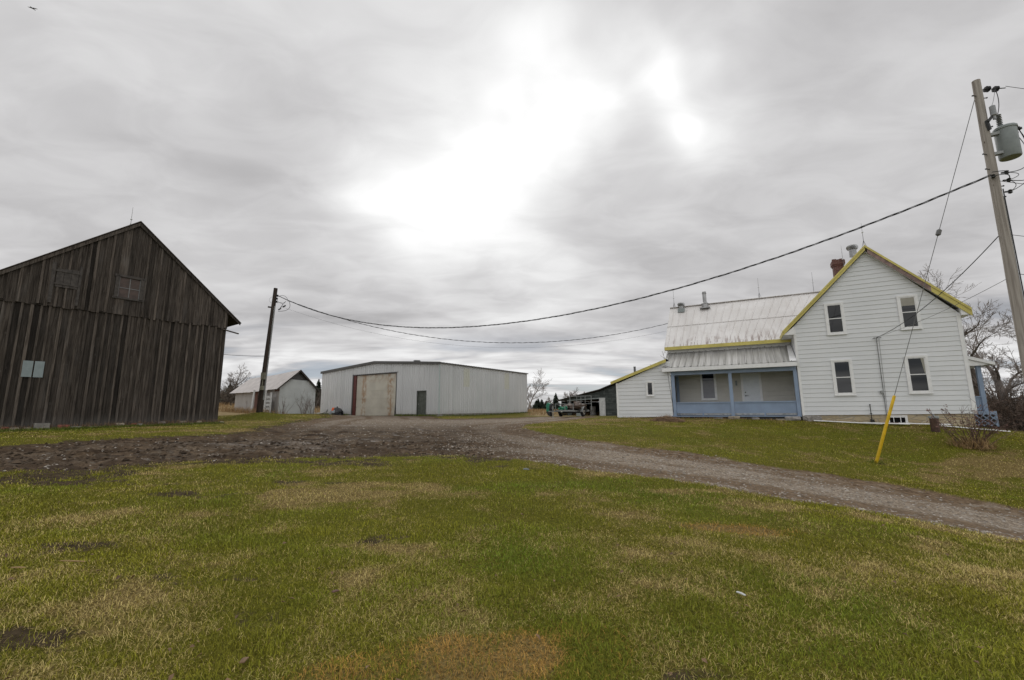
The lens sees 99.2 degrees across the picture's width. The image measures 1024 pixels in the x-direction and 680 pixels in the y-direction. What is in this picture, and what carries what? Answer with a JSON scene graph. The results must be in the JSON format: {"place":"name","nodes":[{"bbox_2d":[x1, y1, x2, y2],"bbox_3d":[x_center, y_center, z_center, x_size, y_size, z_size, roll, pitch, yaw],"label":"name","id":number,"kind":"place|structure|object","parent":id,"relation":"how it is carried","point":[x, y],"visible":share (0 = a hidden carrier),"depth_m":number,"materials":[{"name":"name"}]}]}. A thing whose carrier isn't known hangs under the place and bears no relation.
{"place":"outdoors","nodes":[
{"label":"outdoors","id":0,"kind":"place"},
{"bbox_2d":[239,657,248,662],"bbox_3d":[-1.534,1.830,2.496,0.030,0.013,0.067,1,-15,-10],"label":"leaf","id":1,"kind":"object","parent":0,"point":[243,660],"visible":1,"depth_m":2.48,"materials":[{"name":"brown plant"}]},
{"bbox_2d":[218,404,599,415],"bbox_3d":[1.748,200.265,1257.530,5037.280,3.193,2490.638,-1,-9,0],"label":"field","id":2,"kind":"structure","parent":0,"point":[220,413],"depth_m":41.15,"materials":[{"name":"plant"}]},
{"bbox_2d":[223,362,250,386],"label":"bare tree","id":3,"kind":"object","parent":2,"relation":"on","point":[240,374],"visible":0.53,"depth_m":70.74,"materials":[{"name":"plant"}]},
{"bbox_2d":[219,375,255,405],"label":"brush","id":4,"kind":"object","parent":2,"relation":"on","point":[229,397],"visible":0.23,"depth_m":57.38,"materials":[{"name":"brown plant"}]},
{"bbox_2d":[251,390,254,408],"bbox_3d":[-21.707,5.231,36.450,0.340,2.100,0.040,-8,-16,39],"label":"loose board","id":5,"kind":"object","parent":2,"relation":"on","point":[253,396],"visible":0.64,"depth_m":36.46,"materials":[{"name":"grey wood"}]},
{"bbox_2d":[315,389,320,408],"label":"brush","id":6,"kind":"object","parent":2,"relation":"on","point":[319,402],"visible":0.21,"depth_m":56.68,"materials":[{"name":"plant"}]},
{"bbox_2d":[315,379,321,404],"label":"conifer","id":7,"kind":"object","parent":2,"relation":"on","point":[318,385],"visible":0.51,"depth_m":59.71,"materials":[{"name":"green plant"}]},
{"bbox_2d":[527,384,532,408],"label":"bare tree","id":8,"kind":"object","parent":2,"relation":"on","point":[530,395],"visible":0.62,"depth_m":64.53,"materials":[{"name":"grey plant"}]},
{"bbox_2d":[532,400,539,409],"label":"conifer","id":9,"kind":"object","parent":2,"relation":"on","point":[536,405],"visible":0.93,"depth_m":116.19,"materials":[{"name":"green plant"}]},
{"bbox_2d":[527,368,552,409],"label":"bare tree","id":10,"kind":"object","parent":2,"relation":"on","point":[539,381],"visible":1,"depth_m":60.05,"materials":[{"name":"grey plant"}]},
{"bbox_2d":[539,399,543,408],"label":"conifer","id":11,"kind":"object","parent":2,"relation":"on","point":[541,403],"visible":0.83,"depth_m":117.19,"materials":[{"name":"green plant"}]},
{"bbox_2d":[551,393,560,409],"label":"conifer","id":12,"kind":"object","parent":2,"relation":"on","point":[556,402],"visible":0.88,"depth_m":108.59,"materials":[{"name":"green plant"}]},
{"bbox_2d":[526,408,599,415],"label":"dry weeds","id":13,"kind":"object","parent":2,"relation":"on","point":[540,411],"visible":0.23,"depth_m":47.94,"materials":[{"name":"plant"}]},
{"bbox_2d":[590,406,595,415],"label":"drum","id":14,"kind":"object","parent":2,"relation":"on","point":[592,412],"visible":0.91,"depth_m":41.50,"materials":[{"name":"grey plastic"}]},
{"bbox_2d":[0,412,1023,679],"bbox_3d":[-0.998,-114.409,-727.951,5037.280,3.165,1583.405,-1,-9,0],"label":"lawn","id":15,"kind":"structure","parent":0,"point":[24,630],"depth_m":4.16,"materials":[{"name":"green plant"}]},
{"bbox_2d":[33,423,49,428],"bbox_3d":[-17.931,3.321,16.605,0.212,0.300,0.420,-7,-11,35],"label":"concrete block","id":16,"kind":"object","parent":15,"relation":"on","point":[40,425],"depth_m":16.53,"materials":[{"name":"grey concrete"}]},
{"bbox_2d":[60,560,85,561],"bbox_3d":[-3.833,1.926,3.800,0.197,0.010,0.014,8,-10,-11],"label":"stick","id":17,"kind":"object","parent":15,"relation":"on","point":[73,560],"visible":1,"depth_m":3.80,"materials":[{"name":"wood"}]},
{"bbox_2d":[1,418,222,429],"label":"dry weeds","id":18,"kind":"object","parent":15,"relation":"on","point":[115,423],"visible":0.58,"depth_m":18.67,"materials":[{"name":"brown plant"}]},
{"bbox_2d":[0,421,229,431],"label":"green tufts","id":19,"kind":"object","parent":15,"relation":"on","point":[94,426],"visible":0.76,"depth_m":17.35,"materials":[{"name":"green plant"}]},
{"bbox_2d":[0,210,240,428],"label":"barn","id":20,"kind":"structure","parent":15,"relation":"on","point":[130,322],"depth_m":18.71,"materials":[{"name":"brown wood"}]},
{"bbox_2d":[112,273,145,301],"bbox_3d":[-16.967,-2.302,19.348,0.076,1.080,1.080,-7,-11,35],"label":"window","id":21,"kind":"structure","parent":20,"relation":"in","point":[127,288],"depth_m":19.34,"materials":[{"name":"brown wood"}]},
{"bbox_2d":[263,390,271,411],"bbox_3d":[-19.608,4.986,34.555,2.830,2.250,0.055,-9,-12,41],"label":"slatted panel","id":22,"kind":"object","parent":15,"relation":"on","point":[270,401],"visible":0.44,"depth_m":34.14,"materials":[{"name":"white wood"}]},
{"bbox_2d":[218,402,320,413],"bbox_3d":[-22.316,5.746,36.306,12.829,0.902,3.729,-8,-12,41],"label":"dry weeds","id":23,"kind":"object","parent":15,"relation":"on","point":[247,410],"visible":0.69,"depth_m":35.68,"materials":[{"name":"plant"}]},
{"bbox_2d":[256,288,289,412],"bbox_3d":[-14.853,0.597,27.207,1.654,7.945,0.485,-1,-9,0],"label":"utility pole","id":24,"kind":"object","parent":15,"relation":"on","point":[260,401],"visible":0.97,"depth_m":27.11,"materials":[{"name":"brown wood"}]},
{"bbox_2d":[286,308,664,347],"bbox_3d":[-2.516,-0.888,26.779,24.072,2.857,0.009,-1,-9,3],"label":"telephone wire","id":25,"kind":"object","parent":24,"relation":"attached to","point":[459,345],"visible":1,"depth_m":26.57,"materials":[{"name":"metal"}]},
{"bbox_2d":[294,302,667,342],"bbox_3d":[-2.328,-1.266,27.062,24.146,3.033,0.044,-1,-9,2],"label":"overhead cable","id":26,"kind":"object","parent":24,"relation":"attached to","point":[486,342],"visible":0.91,"depth_m":26.80,"materials":[{"name":"black rubber"}]},
{"bbox_2d":[230,370,319,413],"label":"shed","id":27,"kind":"structure","parent":15,"relation":"on","point":[287,386],"depth_m":35.21,"materials":[{"name":"weathered wood boards"},{"name":"pale sheet metal roofing"}]},
{"bbox_2d":[277,396,292,413],"bbox_3d":[-17.274,4.934,33.042,1.368,1.444,1.222,-1,-9,0],"label":"bare shrub","id":28,"kind":"object","parent":15,"relation":"on","point":[283,407],"visible":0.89,"depth_m":33.14,"materials":[{"name":"plant"}]},
{"bbox_2d":[294,394,313,413],"bbox_3d":[-16.122,4.849,34.354,1.792,2.053,2.034,2,-9,-15],"label":"bare shrub","id":29,"kind":"object","parent":15,"relation":"on","point":[305,405],"visible":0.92,"depth_m":34.17,"materials":[{"name":"plant"}]},
{"bbox_2d":[299,392,323,413],"bbox_3d":[-16.075,4.917,34.667,2.112,2.045,1.599,2,-9,-17],"label":"bare shrub","id":30,"kind":"object","parent":15,"relation":"on","point":[312,405],"visible":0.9,"depth_m":34.80,"materials":[{"name":"plant"}]},
{"bbox_2d":[333,406,343,414],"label":"tarp bundle","id":31,"kind":"object","parent":15,"relation":"on","point":[338,411],"visible":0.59,"depth_m":43.19,"materials":[{"name":"black plastic"}]},
{"bbox_2d":[320,360,527,415],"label":"workshop","id":32,"kind":"structure","parent":15,"relation":"on","point":[387,388],"depth_m":41.98,"materials":[{"name":"metal"}]},
{"bbox_2d":[356,373,395,415],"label":"overhead door","id":33,"kind":"structure","parent":32,"relation":"in","point":[376,394],"depth_m":42.08,"materials":[{"name":"beige metal"}]},
{"bbox_2d":[418,391,425,415],"bbox_3d":[-7.997,5.637,38.711,1.030,2.130,0.110,-6,-11,32],"label":"side door","id":34,"kind":"structure","parent":32,"relation":"in","point":[422,394],"depth_m":38.75,"materials":[{"name":"metal"}]},
{"bbox_2d":[322,411,530,415],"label":"green tufts","id":35,"kind":"object","parent":15,"relation":"on","point":[453,414],"visible":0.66,"depth_m":39.73,"materials":[{"name":"green plant"}]},
{"bbox_2d":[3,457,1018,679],"bbox_3d":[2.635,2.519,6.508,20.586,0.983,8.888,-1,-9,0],"label":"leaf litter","id":36,"kind":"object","parent":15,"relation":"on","point":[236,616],"visible":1,"depth_m":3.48,"materials":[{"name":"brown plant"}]},
{"bbox_2d":[557,367,672,415],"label":"garage","id":37,"kind":"structure","parent":15,"relation":"on","point":[604,400],"depth_m":39.51,"materials":[{"name":"wood"}]},
{"bbox_2d":[648,414,684,421],"bbox_3d":[6.989,3.611,19.779,1.123,0.568,1.816,7,-12,-41],"label":"grass heap","id":38,"kind":"object","parent":15,"relation":"on","point":[667,418],"depth_m":19.57,"materials":[{"name":"brown plant"}]},
{"bbox_2d":[728,416,739,418],"bbox_3d":[10.374,3.635,20.338,0.492,0.170,0.295,-5,-10,28],"label":"stone","id":39,"kind":"object","parent":15,"relation":"on","point":[733,417],"visible":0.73,"depth_m":20.22,"materials":[{"name":"grey stone"}]},
{"bbox_2d":[785,416,800,420],"bbox_3d":[12.366,3.480,19.195,0.590,0.227,0.328,-5,-10,28],"label":"stone","id":40,"kind":"object","parent":15,"relation":"on","point":[793,418],"visible":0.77,"depth_m":19.07,"materials":[{"name":"grey stone"}]},
{"bbox_2d":[618,416,978,427],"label":"dry weeds","id":41,"kind":"object","parent":15,"relation":"on","point":[773,419],"visible":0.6,"depth_m":19.70,"materials":[{"name":"plant"}]},
{"bbox_2d":[610,231,998,427],"bbox_3d":[14.018,-0.081,23.806,15.380,9.400,8.762,-5,-10,28],"label":"farmhouse","id":42,"kind":"object","parent":15,"relation":"on","point":[824,353],"visible":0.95,"depth_m":19.12,"materials":[{"name":"white wood"}]},
{"bbox_2d":[646,381,653,396],"bbox_3d":[7.090,2.507,22.379,0.414,0.782,0.070,-5,-10,28],"label":"window","id":43,"kind":"structure","parent":42,"relation":"in","point":[649,384],"depth_m":22.38,"materials":[{"name":"white glass"}]},
{"bbox_2d":[700,374,717,400],"bbox_3d":[10.260,2.411,22.745,0.784,1.472,0.070,-5,-10,28],"label":"window","id":44,"kind":"structure","parent":42,"relation":"in","point":[707,381],"depth_m":22.73,"materials":[{"name":"white glass"}]},
{"bbox_2d":[742,375,760,400],"bbox_3d":[11.994,2.737,21.744,0.710,1.980,0.070,-5,-10,28],"label":"door","id":45,"kind":"structure","parent":42,"relation":"in","point":[751,386],"depth_m":21.80,"materials":[{"name":"paint"}]},
{"bbox_2d":[823,302,847,335],"bbox_3d":[14.161,-0.932,19.095,0.724,1.442,0.070,-5,-10,28],"label":"window","id":46,"kind":"structure","parent":42,"relation":"in","point":[834,312],"depth_m":19.09,"materials":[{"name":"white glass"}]},
{"bbox_2d":[830,359,856,395],"bbox_3d":[14.201,1.604,18.681,0.764,1.562,0.070,-5,-10,28],"label":"window","id":47,"kind":"structure","parent":42,"relation":"in","point":[842,369],"depth_m":18.68,"materials":[{"name":"white glass"}]},
{"bbox_2d":[889,415,907,422],"bbox_3d":[15.651,3.261,17.689,0.674,0.392,0.070,-5,-10,28],"label":"window","id":48,"kind":"structure","parent":42,"relation":"in","point":[894,418],"depth_m":17.67,"materials":[{"name":"white glass"}]},
{"bbox_2d":[896,294,922,329],"bbox_3d":[16.353,-1.145,17.944,0.694,1.462,0.070,-5,-10,28],"label":"window","id":49,"kind":"structure","parent":42,"relation":"in","point":[907,305],"depth_m":17.95,"materials":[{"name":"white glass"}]},
{"bbox_2d":[903,355,933,393],"bbox_3d":[16.357,1.390,17.551,0.754,1.552,0.070,-5,-10,28],"label":"window","id":50,"kind":"structure","parent":42,"relation":"in","point":[918,376],"depth_m":17.54,"materials":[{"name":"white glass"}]},
{"bbox_2d":[802,416,821,421],"bbox_3d":[12.992,3.436,18.841,0.689,0.312,0.361,-5,-10,28],"label":"stone","id":51,"kind":"object","parent":15,"relation":"on","point":[809,418],"visible":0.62,"depth_m":18.71,"materials":[{"name":"grey stone"}]},
{"bbox_2d":[814,420,875,423],"bbox_3d":[13.790,3.380,17.943,2.252,0.165,0.110,-5,-10,28],"label":"trim board","id":52,"kind":"object","parent":15,"relation":"on","point":[843,421],"depth_m":17.99,"materials":[{"name":"white wood"}]},
{"bbox_2d":[868,459,886,463],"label":"green tufts","id":53,"kind":"object","parent":15,"relation":"on","point":[872,461],"visible":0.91,"depth_m":11.75,"materials":[{"name":"green plant"}]},
{"bbox_2d":[862,422,909,423],"bbox_3d":[14.764,3.292,17.224,1.451,0.078,0.110,-6,-10,29],"label":"trim board","id":54,"kind":"object","parent":15,"relation":"on","point":[884,423],"depth_m":17.20,"materials":[{"name":"white wood"}]},
{"bbox_2d":[928,414,940,431],"bbox_3d":[15.227,3.043,15.696,0.295,0.720,0.300,-1,-9,0],"label":"well casing","id":55,"kind":"object","parent":15,"relation":"on","point":[933,425],"visible":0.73,"depth_m":15.62,"materials":[{"name":"grey paint"}]},
{"bbox_2d":[919,264,1015,394],"bbox_3d":[31.800,0.390,32.723,6.928,12.437,10.514,-1,-9,0],"label":"bare tree","id":56,"kind":"object","parent":15,"relation":"on","point":[993,330],"visible":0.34,"depth_m":30.46,"materials":[{"name":"brown plant"}]},
{"bbox_2d":[926,399,1021,449],"bbox_3d":[14.588,2.584,13.673,1.779,1.645,2.362,8,-13,-44],"label":"bare bush","id":57,"kind":"object","parent":15,"relation":"on","point":[979,443],"visible":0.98,"depth_m":13.52,"materials":[{"name":"brown plant"}]},
{"bbox_2d":[941,425,1010,431],"bbox_3d":[16.948,3.242,15.996,1.852,0.222,0.110,-5,-10,29],"label":"trim board","id":58,"kind":"object","parent":15,"relation":"on","point":[977,428],"depth_m":15.96,"materials":[{"name":"white wood"}]},
{"bbox_2d":[963,325,1021,424],"bbox_3d":[39.225,2.844,36.600,8.116,9.235,5.212,4,-10,-25],"label":"bare tree","id":59,"kind":"object","parent":15,"relation":"on","point":[996,375],"visible":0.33,"depth_m":36.00,"materials":[{"name":"brown plant"}]},
{"bbox_2d":[971,79,1023,379],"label":"utility pole","id":60,"kind":"object","parent":15,"relation":"on","point":[1007,138],"visible":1,"depth_m":10.62,"materials":[{"name":"grey wood"}]},
{"bbox_2d":[278,174,991,327],"bbox_3d":[-1.583,-2.397,19.036,31.633,3.848,0.056,-6,-11,32],"label":"overhead cable","id":61,"kind":"object","parent":60,"relation":"attached to","point":[968,184],"visible":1,"depth_m":13.70,"materials":[{"name":"black rubber"}]},
{"bbox_2d":[875,100,974,462],"bbox_3d":[10.810,-1.354,11.468,0.110,9.272,3.016,8,-12,-42],"label":"guy wire","id":62,"kind":"object","parent":60,"relation":"attached to","point":[938,232],"visible":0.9,"depth_m":11.65,"materials":[{"name":"metal"}]},
{"bbox_2d":[876,236,998,337],"bbox_3d":[13.515,-1.300,14.397,0.020,1.201,8.818,-4,-10,23],"label":"service drop","id":63,"kind":"object","parent":60,"relation":"attached to","point":[948,286],"visible":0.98,"depth_m":12.58,"materials":[{"name":"black rubber"}]},
{"bbox_2d":[875,279,1005,337],"bbox_3d":[13.480,-0.734,14.327,0.011,0.193,8.826,-4,-10,23],"label":"service drop","id":64,"kind":"object","parent":60,"relation":"attached to","point":[948,308],"visible":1,"depth_m":12.62,"materials":[{"name":"metal"}]},
{"bbox_2d":[972,346,1023,423],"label":"bare tree","id":65,"kind":"object","parent":15,"relation":"on","point":[1011,381],"visible":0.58,"depth_m":29.96,"materials":[{"name":"brown plant"}]},
{"bbox_2d":[974,379,1023,430],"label":"brush","id":66,"kind":"object","parent":15,"relation":"on","point":[997,406],"visible":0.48,"depth_m":26.84,"materials":[{"name":"brown plant"}]},
{"bbox_2d":[999,358,1022,382],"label":"bare tree","id":67,"kind":"object","parent":15,"relation":"on","point":[1010,369],"visible":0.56,"depth_m":36.27,"materials":[{"name":"brown plant"}]},
{"bbox_2d":[0,415,1023,540],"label":"driveway","id":68,"kind":"structure","parent":0,"point":[316,430],"depth_m":10.37,"materials":[{"name":"grey gravel"}]},
{"bbox_2d":[0,437,493,471],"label":"mud clods","id":69,"kind":"object","parent":68,"relation":"on","point":[130,449],"visible":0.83,"depth_m":10.49,"materials":[{"name":"brown soil"}]},
{"bbox_2d":[4,419,604,470],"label":"gravel stones","id":70,"kind":"object","parent":68,"relation":"on","point":[513,422],"visible":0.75,"depth_m":12.69,"materials":[{"name":"grey gravel"}]},
{"bbox_2d":[546,403,551,415],"bbox_3d":[2.864,5.365,33.616,0.415,1.044,0.440,-4,-10,20],"label":"green tub","id":71,"kind":"object","parent":68,"relation":"on","point":[547,409],"visible":0.78,"depth_m":33.43,"materials":[{"name":"paint"}]},
{"bbox_2d":[548,396,591,416],"bbox_3d":[4.497,5.164,34.015,2.360,1.672,4.119,-6,-11,33],"label":"utility trailer","id":72,"kind":"object","parent":68,"relation":"on","point":[582,411],"visible":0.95,"depth_m":33.40,"materials":[{"name":"metal"}]},
{"bbox_2d":[567,401,586,408],"bbox_3d":[5.152,5.056,33.926,1.061,0.577,2.562,-6,-11,33],"label":"brown tarp","id":73,"kind":"object","parent":72,"relation":"on","point":[578,405],"visible":0.79,"depth_m":33.22,"materials":[{"name":"beige fabric"}]},
{"bbox_2d":[415,432,1023,540],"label":"gravel stones","id":74,"kind":"object","parent":68,"relation":"on","point":[846,489],"visible":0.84,"depth_m":8.75,"materials":[{"name":"grey gravel"}]},
{"bbox_2d":[0,0,1023,407],"label":"sky","id":75,"kind":"structure","parent":0,"point":[407,163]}
]}

